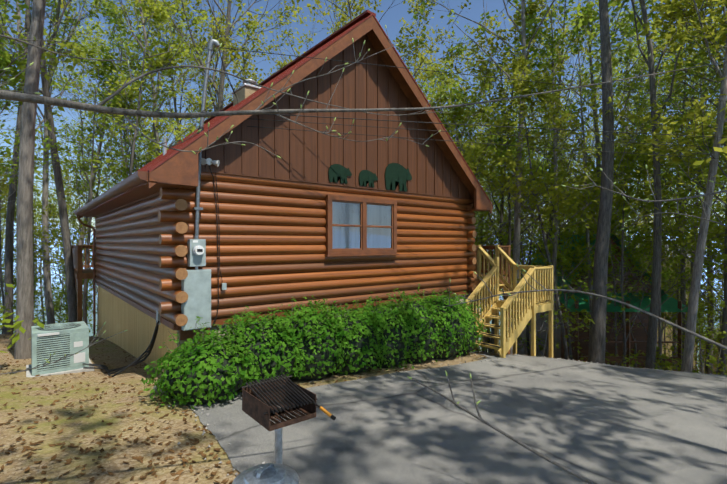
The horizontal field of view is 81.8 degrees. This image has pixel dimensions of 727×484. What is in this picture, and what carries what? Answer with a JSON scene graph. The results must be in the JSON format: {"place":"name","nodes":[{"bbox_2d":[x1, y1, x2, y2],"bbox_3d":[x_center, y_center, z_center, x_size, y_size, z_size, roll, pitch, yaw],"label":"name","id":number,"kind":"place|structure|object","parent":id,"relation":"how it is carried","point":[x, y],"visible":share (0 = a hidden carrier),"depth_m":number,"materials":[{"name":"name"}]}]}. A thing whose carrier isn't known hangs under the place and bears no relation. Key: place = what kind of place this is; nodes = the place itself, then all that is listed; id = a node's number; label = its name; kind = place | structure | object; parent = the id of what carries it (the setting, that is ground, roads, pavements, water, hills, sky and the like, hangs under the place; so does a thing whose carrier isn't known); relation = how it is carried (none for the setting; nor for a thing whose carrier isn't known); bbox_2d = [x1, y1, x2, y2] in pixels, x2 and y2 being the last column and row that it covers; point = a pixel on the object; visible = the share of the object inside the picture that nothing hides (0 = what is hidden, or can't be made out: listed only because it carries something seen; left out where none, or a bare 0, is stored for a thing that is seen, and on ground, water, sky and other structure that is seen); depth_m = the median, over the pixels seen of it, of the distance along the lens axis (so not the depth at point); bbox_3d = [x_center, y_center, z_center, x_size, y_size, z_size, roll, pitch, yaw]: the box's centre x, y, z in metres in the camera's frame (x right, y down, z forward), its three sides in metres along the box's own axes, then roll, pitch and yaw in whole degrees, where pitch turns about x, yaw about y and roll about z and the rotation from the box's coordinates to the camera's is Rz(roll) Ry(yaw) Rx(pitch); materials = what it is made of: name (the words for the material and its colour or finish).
{"place":"outdoors","nodes":[
{"label":"outdoors","id":0,"kind":"place"},
{"bbox_2d":[137,10,375,170],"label":"roof seams","id":1,"kind":"object","parent":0,"point":[281,72],"visible":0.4,"depth_m":9.94,"materials":[{"name":"metal"}]},
{"bbox_2d":[0,213,724,483],"bbox_3d":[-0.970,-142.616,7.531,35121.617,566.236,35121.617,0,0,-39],"label":"terrain","id":2,"kind":"structure","parent":0,"point":[13,472],"depth_m":5.12,"materials":[{"name":"soil"}]},
{"bbox_2d":[14,0,45,358],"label":"tree","id":3,"kind":"object","parent":2,"relation":"on","point":[24,273],"visible":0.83,"depth_m":9.52,"materials":[{"name":"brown plant"}]},
{"bbox_2d":[0,234,66,330],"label":"tree","id":4,"kind":"object","parent":2,"relation":"on","point":[38,294],"visible":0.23,"depth_m":26.57,"materials":[{"name":"green plant"}]},
{"bbox_2d":[0,157,73,305],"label":"tree","id":5,"kind":"object","parent":2,"relation":"on","point":[35,198],"visible":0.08,"depth_m":40.30,"materials":[{"name":"green plant"}]},
{"bbox_2d":[0,14,78,203],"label":"tree","id":6,"kind":"object","parent":2,"relation":"on","point":[6,58],"visible":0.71,"depth_m":12.35,"materials":[{"name":"green plant"}]},
{"bbox_2d":[13,0,76,321],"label":"tree","id":7,"kind":"object","parent":2,"relation":"on","point":[69,268],"visible":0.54,"depth_m":14.88,"materials":[{"name":"brown plant"}]},
{"bbox_2d":[1,180,91,324],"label":"tree","id":8,"kind":"object","parent":2,"relation":"on","point":[40,219],"visible":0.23,"depth_m":33.80,"materials":[{"name":"green plant"}]},
{"bbox_2d":[0,154,96,312],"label":"tree","id":9,"kind":"object","parent":2,"relation":"on","point":[3,193],"visible":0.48,"depth_m":20.09,"materials":[{"name":"green plant"}]},
{"bbox_2d":[0,6,101,141],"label":"tree","id":10,"kind":"object","parent":2,"relation":"on","point":[77,51],"visible":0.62,"depth_m":12.45,"materials":[{"name":"green plant"}]},
{"bbox_2d":[0,0,115,182],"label":"tree","id":11,"kind":"object","parent":2,"relation":"on","point":[2,24],"visible":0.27,"depth_m":23.78,"materials":[{"name":"green plant"}]},
{"bbox_2d":[1,0,116,324],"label":"tree","id":12,"kind":"object","parent":2,"relation":"on","point":[50,315],"visible":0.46,"depth_m":22.28,"materials":[{"name":"brown plant"}]},
{"bbox_2d":[26,321,93,376],"bbox_3d":[-5.884,2.097,8.133,1.020,1.005,1.020,0,0,-39],"label":"ac unit","id":13,"kind":"object","parent":2,"relation":"on","point":[60,340],"visible":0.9,"depth_m":7.83,"materials":[{"name":"metal"}]},
{"bbox_2d":[34,166,97,302],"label":"tree","id":14,"kind":"object","parent":2,"relation":"on","point":[73,210],"visible":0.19,"depth_m":29.88,"materials":[{"name":"green plant"}]},
{"bbox_2d":[34,245,97,332],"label":"tree","id":15,"kind":"object","parent":2,"relation":"on","point":[59,284],"visible":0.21,"depth_m":36.15,"materials":[{"name":"green plant"}]},
{"bbox_2d":[34,113,100,322],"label":"tree","id":16,"kind":"object","parent":2,"relation":"on","point":[64,126],"visible":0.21,"depth_m":53.25,"materials":[{"name":"green plant"}]},
{"bbox_2d":[41,260,97,331],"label":"tree","id":17,"kind":"object","parent":2,"relation":"on","point":[66,306],"visible":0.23,"depth_m":31.52,"materials":[{"name":"green plant"}]},
{"bbox_2d":[2,0,138,333],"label":"tree","id":18,"kind":"object","parent":2,"relation":"on","point":[9,251],"visible":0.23,"depth_m":18.15,"materials":[{"name":"brown plant"}]},
{"bbox_2d":[72,245,96,321],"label":"back deck","id":19,"kind":"structure","parent":2,"relation":"on","point":[80,273],"depth_m":14.58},
{"bbox_2d":[34,137,140,336],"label":"tree","id":20,"kind":"object","parent":2,"relation":"on","point":[78,185],"visible":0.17,"depth_m":27.44,"materials":[{"name":"green plant"}]},
{"bbox_2d":[0,0,175,279],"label":"tree","id":21,"kind":"object","parent":2,"relation":"on","point":[47,34],"visible":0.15,"depth_m":31.23,"materials":[{"name":"green plant"}]},
{"bbox_2d":[10,0,170,297],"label":"tree","id":22,"kind":"object","parent":2,"relation":"on","point":[54,83],"visible":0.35,"depth_m":25.17,"materials":[{"name":"green plant"}]},
{"bbox_2d":[37,42,162,324],"bbox_3d":[-12.984,-1.679,21.338,6.311,15.773,7.896,0,0,-35],"label":"tree","id":23,"kind":"object","parent":2,"relation":"on","point":[85,167],"visible":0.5,"depth_m":20.37,"materials":[{"name":"green plant"}]},
{"bbox_2d":[74,171,146,335],"bbox_3d":[-6.567,1.081,10.738,0.590,4.350,10.785,0,0,-39],"label":"gutter","id":24,"kind":"object","parent":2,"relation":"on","point":[136,178],"visible":0.98,"depth_m":9.64,"materials":[{"name":"metal"}]},
{"bbox_2d":[49,51,180,199],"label":"tree","id":25,"kind":"object","parent":2,"relation":"on","point":[101,79],"visible":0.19,"depth_m":25.81,"materials":[{"name":"green plant"}]},
{"bbox_2d":[83,310,160,376],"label":"air conditioner lines","id":26,"kind":"object","parent":2,"relation":"on","point":[136,361],"visible":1,"depth_m":7.77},
{"bbox_2d":[45,0,199,196],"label":"tree","id":27,"kind":"object","parent":2,"relation":"on","point":[158,63],"visible":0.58,"depth_m":18.85,"materials":[{"name":"green plant"}]},
{"bbox_2d":[50,0,199,178],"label":"tree","id":28,"kind":"object","parent":2,"relation":"on","point":[100,41],"visible":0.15,"depth_m":42.19,"materials":[{"name":"green plant"}]},
{"bbox_2d":[55,0,206,169],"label":"tree","id":29,"kind":"object","parent":2,"relation":"on","point":[88,86],"visible":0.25,"depth_m":29.19,"materials":[{"name":"green plant"}]},
{"bbox_2d":[40,0,228,173],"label":"tree","id":30,"kind":"object","parent":2,"relation":"on","point":[88,97],"visible":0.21,"depth_m":33.17,"materials":[{"name":"green plant"}]},
{"bbox_2d":[106,0,234,162],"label":"tree","id":31,"kind":"object","parent":2,"relation":"on","point":[181,87],"visible":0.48,"depth_m":30.16,"materials":[{"name":"green plant"}]},
{"bbox_2d":[106,0,272,155],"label":"tree","id":32,"kind":"object","parent":2,"relation":"on","point":[194,21],"visible":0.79,"depth_m":22.45,"materials":[{"name":"green plant"}]},
{"bbox_2d":[167,0,263,131],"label":"tree","id":33,"kind":"object","parent":2,"relation":"on","point":[203,44],"visible":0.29,"depth_m":30.64,"materials":[{"name":"green plant"}]},
{"bbox_2d":[147,0,307,111],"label":"tree","id":34,"kind":"object","parent":2,"relation":"on","point":[221,85],"visible":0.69,"depth_m":27.21,"materials":[{"name":"green plant"}]},
{"bbox_2d":[184,9,291,135],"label":"tree","id":35,"kind":"object","parent":2,"relation":"on","point":[232,57],"visible":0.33,"depth_m":24.20,"materials":[{"name":"green plant"}]},
{"bbox_2d":[232,463,298,483],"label":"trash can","id":36,"kind":"object","parent":2,"relation":"on","point":[271,473],"visible":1,"depth_m":2.69,"materials":[{"name":"metal"}]},
{"bbox_2d":[98,286,466,372],"bbox_3d":[-3.213,3.461,13.428,7.840,4.190,9.940,0,0,-39],"label":"foundation","id":37,"kind":"object","parent":2,"relation":"on","point":[117,315],"depth_m":10.07,"materials":[{"name":"paint"}]},
{"bbox_2d":[96,281,469,329],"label":"sill","id":38,"kind":"structure","parent":37,"relation":"on","point":[169,324],"depth_m":9.18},
{"bbox_2d":[95,188,175,322],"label":"logs","id":39,"kind":"object","parent":38,"relation":"on","point":[130,251],"visible":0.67,"depth_m":9.34,"materials":[{"name":"wood"}]},
{"bbox_2d":[180,239,226,340],"bbox_3d":[-2.712,0.786,7.199,0.770,1.700,0.273,0,0,-39],"label":"electrical box","id":40,"kind":"object","parent":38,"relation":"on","point":[196,285],"visible":0.92,"depth_m":7.07,"materials":[{"name":"white"}]},
{"bbox_2d":[193,38,219,238],"bbox_3d":[-2.706,-1.798,7.256,0.448,3.509,0.120,0,0,-36],"label":"mast","id":41,"kind":"object","parent":40,"relation":"on","point":[210,45],"visible":0.83,"depth_m":7.18,"materials":[{"name":"grey"}]},
{"bbox_2d":[176,171,469,319],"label":"logs","id":42,"kind":"object","parent":38,"relation":"on","point":[272,243],"visible":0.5,"depth_m":8.50,"materials":[{"name":"wood"}]},
{"bbox_2d":[324,195,398,256],"bbox_3d":[-0.005,-0.362,9.482,2.050,1.305,0.170,0,0,-39],"label":"window frame","id":43,"kind":"object","parent":42,"relation":"attached to","point":[363,250],"visible":0.98,"depth_m":9.42,"materials":[{"name":"wood"}]},
{"bbox_2d":[332,202,390,248],"bbox_3d":[-0.012,-0.379,9.490,1.790,1.070,0.001,0,0,-39],"label":"window glass","id":44,"kind":"structure","parent":43,"relation":"in","point":[351,237],"depth_m":9.39,"materials":[{"name":"glass"}]},
{"bbox_2d":[158,187,476,325],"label":"log ends","id":45,"kind":"object","parent":37,"relation":"on","point":[179,319],"visible":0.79,"depth_m":6.94,"materials":[{"name":"wood"}]},
{"bbox_3d":[-3.213,-0.029,13.428,7.900,2.830,10.000,0,0,-39],"label":"cabin","id":46,"kind":"object","parent":37,"relation":"on","visible":0},
{"bbox_2d":[79,149,491,216],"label":"eaves","id":47,"kind":"object","parent":46,"relation":"attached to","point":[182,171],"visible":0.52,"depth_m":6.83,"materials":[{"name":"wood"}]},
{"bbox_2d":[147,26,473,199],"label":"roof","id":48,"kind":"structure","parent":46,"relation":"on","point":[387,61],"depth_m":10.43,"materials":[{"name":"metal"}]},
{"bbox_2d":[231,79,260,105],"bbox_3d":[-3.082,-3.489,11.351,0.680,1.890,0.880,0,0,-39],"label":"chimney","id":49,"kind":"object","parent":48,"relation":"on","point":[244,90],"visible":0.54,"depth_m":11.03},
{"bbox_2d":[148,13,491,213],"bbox_3d":[0.185,-2.931,9.205,8.900,4.203,0.064,0,0,-39],"label":"rake","id":50,"kind":"object","parent":48,"relation":"attached to","point":[308,66],"visible":0.85,"depth_m":8.51,"materials":[{"name":"wood"}]},
{"bbox_2d":[201,34,470,199],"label":"gable wall","id":51,"kind":"structure","parent":48,"relation":"attached to","point":[311,156],"depth_m":9.13,"materials":[{"name":"wood"}]},
{"bbox_2d":[328,164,351,183],"bbox_3d":[-0.500,-1.494,9.068,0.620,0.400,0.014,0,0,-39],"label":"bear","id":52,"kind":"object","parent":51,"relation":"attached to","point":[336,172],"visible":0.98,"depth_m":9.03},
{"bbox_2d":[385,163,411,191],"bbox_3d":[0.855,-1.594,10.159,0.900,0.660,0.014,0,0,-39],"label":"bear","id":53,"kind":"object","parent":51,"relation":"attached to","point":[396,174],"visible":0.96,"depth_m":10.10},
{"bbox_2d":[251,0,371,69],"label":"tree","id":54,"kind":"object","parent":2,"relation":"on","point":[279,62],"visible":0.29,"depth_m":28.91,"materials":[{"name":"green plant"}]},
{"bbox_2d":[141,287,486,409],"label":"shrubs","id":55,"kind":"object","parent":2,"relation":"on","point":[306,344],"visible":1,"depth_m":7.33,"materials":[{"name":"green plant"}]},
{"bbox_2d":[0,336,722,483],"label":"leaf litter","id":56,"kind":"object","parent":2,"relation":"on","point":[140,458],"visible":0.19,"depth_m":4.57,"materials":[{"name":"plant"}]},
{"bbox_2d":[0,250,726,375],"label":"undergrowth","id":57,"kind":"object","parent":2,"relation":"on","point":[666,365],"visible":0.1,"depth_m":15.45,"materials":[{"name":"green plant"}]},
{"bbox_2d":[0,24,726,483],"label":"branches","id":58,"kind":"object","parent":2,"relation":"on","point":[32,98],"visible":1,"depth_m":2.79,"materials":[{"name":"brown plant"}]},
{"bbox_2d":[284,0,484,87],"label":"tree","id":59,"kind":"object","parent":2,"relation":"on","point":[357,9],"visible":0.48,"depth_m":22.10,"materials":[{"name":"green plant"}]},
{"bbox_2d":[393,0,473,115],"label":"tree","id":60,"kind":"object","parent":2,"relation":"on","point":[422,54],"visible":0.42,"depth_m":36.29,"materials":[{"name":"green plant"}]},
{"bbox_2d":[157,351,725,475],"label":"pebbles","id":61,"kind":"object","parent":2,"relation":"on","point":[207,414],"visible":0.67,"depth_m":7.02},
{"bbox_2d":[416,60,511,183],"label":"tree","id":62,"kind":"object","parent":2,"relation":"on","point":[439,80],"visible":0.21,"depth_m":33.81,"materials":[{"name":"green plant"}]},
{"bbox_2d":[398,0,554,354],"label":"tree","id":63,"kind":"object","parent":2,"relation":"on","point":[516,251],"visible":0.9,"depth_m":19.10,"materials":[{"name":"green plant"}]},
{"bbox_2d":[420,60,536,295],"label":"tree","id":64,"kind":"object","parent":2,"relation":"on","point":[454,97],"visible":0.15,"depth_m":18.92,"materials":[{"name":"green plant"}]},
{"bbox_2d":[406,25,566,351],"bbox_3d":[11.445,-4.146,37.859,15.272,32.057,9.719,-2,-1,23],"label":"tree","id":65,"kind":"object","parent":2,"relation":"on","point":[484,338],"visible":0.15,"depth_m":38.89,"materials":[{"name":"green plant"}]},
{"bbox_2d":[469,245,510,353],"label":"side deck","id":66,"kind":"structure","parent":2,"relation":"on","point":[506,248],"depth_m":13.25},
{"bbox_2d":[435,99,559,254],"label":"tree","id":67,"kind":"object","parent":2,"relation":"on","point":[493,140],"visible":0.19,"depth_m":21.14,"materials":[{"name":"green plant"}]},
{"bbox_2d":[465,245,552,357],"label":"stairs","id":68,"kind":"structure","parent":2,"relation":"on","point":[527,309],"depth_m":11.29,"materials":[{"name":"yellow"}]},
{"bbox_2d":[472,137,553,263],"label":"tree","id":69,"kind":"object","parent":2,"relation":"on","point":[505,214],"visible":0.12,"depth_m":27.88,"materials":[{"name":"green plant"}]},
{"bbox_2d":[426,55,601,310],"bbox_3d":[5.114,-1.051,17.617,9.831,13.146,7.443,-2,0,21],"label":"tree","id":70,"kind":"object","parent":2,"relation":"on","point":[475,150],"visible":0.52,"depth_m":16.25,"materials":[{"name":"green plant"}]},
{"bbox_2d":[430,0,629,352],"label":"tree","id":71,"kind":"object","parent":2,"relation":"on","point":[532,7],"visible":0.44,"depth_m":21.88,"materials":[{"name":"green plant"}]},
{"bbox_2d":[473,116,593,355],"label":"tree","id":72,"kind":"object","parent":2,"relation":"on","point":[529,263],"visible":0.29,"depth_m":26.13,"materials":[{"name":"green plant"}]},
{"bbox_2d":[476,136,594,356],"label":"tree","id":73,"kind":"object","parent":2,"relation":"on","point":[550,246],"visible":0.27,"depth_m":21.67,"materials":[{"name":"green plant"}]},
{"bbox_2d":[455,29,631,257],"bbox_3d":[8.059,-1.792,20.844,7.382,17.946,6.091,0,0,1],"label":"tree","id":74,"kind":"object","parent":2,"relation":"on","point":[493,70],"visible":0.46,"depth_m":20.83,"materials":[{"name":"green plant"}]},
{"bbox_2d":[493,0,620,238],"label":"tree","id":75,"kind":"object","parent":2,"relation":"on","point":[550,215],"visible":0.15,"depth_m":27.29,"materials":[{"name":"green plant"}]},
{"bbox_2d":[470,46,664,359],"bbox_3d":[7.359,-0.972,16.196,6.820,14.093,5.398,0,0,27],"label":"tree","id":76,"kind":"object","parent":2,"relation":"on","point":[519,64],"visible":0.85,"depth_m":15.83,"materials":[{"name":"green plant"}]},
{"bbox_2d":[511,62,645,217],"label":"tree","id":77,"kind":"object","parent":2,"relation":"on","point":[593,138],"visible":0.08,"depth_m":33.71,"materials":[{"name":"green plant"}]},
{"bbox_2d":[511,155,648,280],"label":"tree","id":78,"kind":"object","parent":2,"relation":"on","point":[569,233],"visible":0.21,"depth_m":25.95,"materials":[{"name":"green plant"}]},
{"bbox_2d":[520,161,642,359],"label":"tree","id":79,"kind":"object","parent":2,"relation":"on","point":[587,268],"visible":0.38,"depth_m":21.25,"materials":[{"name":"green plant"}]},
{"bbox_2d":[463,0,725,357],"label":"tree","id":80,"kind":"object","parent":2,"relation":"on","point":[530,22],"visible":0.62,"depth_m":19.69,"materials":[{"name":"green plant"}]},
{"bbox_2d":[498,0,696,202],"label":"tree","id":81,"kind":"object","parent":2,"relation":"on","point":[595,113],"visible":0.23,"depth_m":24.86,"materials":[{"name":"green plant"}]},
{"bbox_2d":[587,0,613,363],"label":"tree","id":82,"kind":"object","parent":2,"relation":"on","point":[597,344],"visible":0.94,"depth_m":14.30,"materials":[{"name":"brown plant"}]},
{"bbox_2d":[531,193,680,365],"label":"tree","id":83,"kind":"object","parent":2,"relation":"on","point":[632,244],"visible":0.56,"depth_m":21.85,"materials":[{"name":"green plant"}]},
{"bbox_2d":[570,234,644,340],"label":"tree","id":84,"kind":"object","parent":2,"relation":"on","point":[586,313],"visible":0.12,"depth_m":22.48,"materials":[{"name":"green plant"}]},
{"bbox_2d":[514,2,702,339],"bbox_3d":[12.254,-2.400,21.537,10.606,20.723,7.418,2,-2,1],"label":"tree","id":85,"kind":"object","parent":2,"relation":"on","point":[575,50],"visible":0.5,"depth_m":21.46,"materials":[{"name":"green plant"}]},
{"bbox_2d":[522,0,705,234],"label":"tree","id":86,"kind":"object","parent":2,"relation":"on","point":[620,85],"visible":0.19,"depth_m":36.53,"materials":[{"name":"green plant"}]},
{"bbox_2d":[558,145,683,366],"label":"tree","id":87,"kind":"object","parent":2,"relation":"on","point":[635,344],"visible":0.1,"depth_m":23.09,"materials":[{"name":"green plant"}]},
{"bbox_2d":[518,233,726,373],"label":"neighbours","id":88,"kind":"structure","parent":2,"relation":"on","point":[671,304],"depth_m":23.19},
{"bbox_2d":[558,2,694,233],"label":"tree","id":89,"kind":"object","parent":2,"relation":"on","point":[617,100],"visible":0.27,"depth_m":29.22,"materials":[{"name":"green plant"}]},
{"bbox_2d":[557,113,726,369],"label":"tree","id":90,"kind":"object","parent":2,"relation":"on","point":[672,204],"visible":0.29,"depth_m":20.79,"materials":[{"name":"green plant"}]},
{"bbox_2d":[558,110,726,366],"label":"tree","id":91,"kind":"object","parent":2,"relation":"on","point":[628,171],"visible":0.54,"depth_m":18.28,"materials":[{"name":"green plant"}]},
{"bbox_2d":[574,0,726,374],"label":"tree","id":92,"kind":"object","parent":2,"relation":"on","point":[723,328],"visible":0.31,"depth_m":20.09,"materials":[{"name":"green plant"}]},
{"bbox_2d":[576,3,726,304],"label":"tree","id":93,"kind":"object","parent":2,"relation":"on","point":[702,52],"visible":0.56,"depth_m":16.88,"materials":[{"name":"green plant"}]},
{"bbox_2d":[589,7,723,366],"bbox_3d":[26.087,-3.343,39.538,10.900,35.555,17.129,2,-1,11],"label":"tree","id":94,"kind":"object","parent":2,"relation":"on","point":[665,40],"visible":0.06,"depth_m":36.50,"materials":[{"name":"green plant"}]},
{"bbox_2d":[602,0,726,205],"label":"tree","id":95,"kind":"object","parent":2,"relation":"on","point":[672,9],"visible":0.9,"depth_m":12.61,"materials":[{"name":"green plant"}]},
{"bbox_2d":[619,0,714,368],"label":"tree","id":96,"kind":"object","parent":2,"relation":"on","point":[653,321],"visible":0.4,"depth_m":16.42,"materials":[{"name":"brown plant"}]},
{"bbox_2d":[614,18,724,373],"bbox_3d":[24.533,-2.579,28.531,8.286,29.823,13.021,1,-2,-24],"label":"tree","id":97,"kind":"object","parent":2,"relation":"on","point":[708,370],"visible":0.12,"depth_m":29.05,"materials":[{"name":"green plant"}]},
{"bbox_2d":[612,63,726,372],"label":"tree","id":98,"kind":"object","parent":2,"relation":"on","point":[703,82],"visible":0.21,"depth_m":25.63,"materials":[{"name":"green plant"}]},
{"bbox_2d":[615,10,726,363],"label":"tree","id":99,"kind":"object","parent":2,"relation":"on","point":[674,331],"visible":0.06,"depth_m":35.51,"materials":[{"name":"green plant"}]},
{"bbox_2d":[625,3,726,356],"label":"tree","id":100,"kind":"object","parent":2,"relation":"on","point":[682,292],"visible":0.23,"depth_m":23.45,"materials":[{"name":"green plant"}]},
{"bbox_2d":[633,151,726,311],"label":"tree","id":101,"kind":"object","parent":2,"relation":"on","point":[691,251],"visible":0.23,"depth_m":22.15,"materials":[{"name":"green plant"}]},
{"bbox_2d":[640,122,726,315],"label":"tree","id":102,"kind":"object","parent":2,"relation":"on","point":[710,142],"visible":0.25,"depth_m":21.83,"materials":[{"name":"green plant"}]},
{"bbox_2d":[657,256,721,367],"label":"tree","id":103,"kind":"object","parent":2,"relation":"on","point":[667,318],"visible":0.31,"depth_m":23.73,"materials":[{"name":"green plant"}]},
{"bbox_2d":[663,221,724,348],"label":"tree","id":104,"kind":"object","parent":2,"relation":"on","point":[710,296],"visible":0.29,"depth_m":23.99,"materials":[{"name":"green plant"}]},
{"bbox_2d":[681,0,726,371],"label":"tree","id":105,"kind":"object","parent":2,"relation":"on","point":[687,357],"visible":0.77,"depth_m":12.33,"materials":[{"name":"brown plant"}]},
{"bbox_2d":[0,0,726,232],"label":"sky","id":106,"kind":"structure","parent":0,"point":[391,18],"materials":[{"name":"blue"}]},
{"bbox_2d":[186,351,726,483],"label":"driveway","id":107,"kind":"structure","parent":0,"point":[597,423],"depth_m":5.52,"materials":[{"name":"concrete"}]},
{"bbox_2d":[241,374,335,463],"bbox_3d":[-0.580,1.713,3.154,0.440,1.216,0.730,0,0,-39],"label":"grill","id":108,"kind":"object","parent":107,"relation":"on","point":[261,400],"visible":1,"depth_m":3.22,"materials":[{"name":"brown"}]},
{"bbox_2d":[219,47,726,158],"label":"wires","id":109,"kind":"object","parent":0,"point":[458,124],"visible":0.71,"depth_m":8.89,"materials":[{"name":"black"}]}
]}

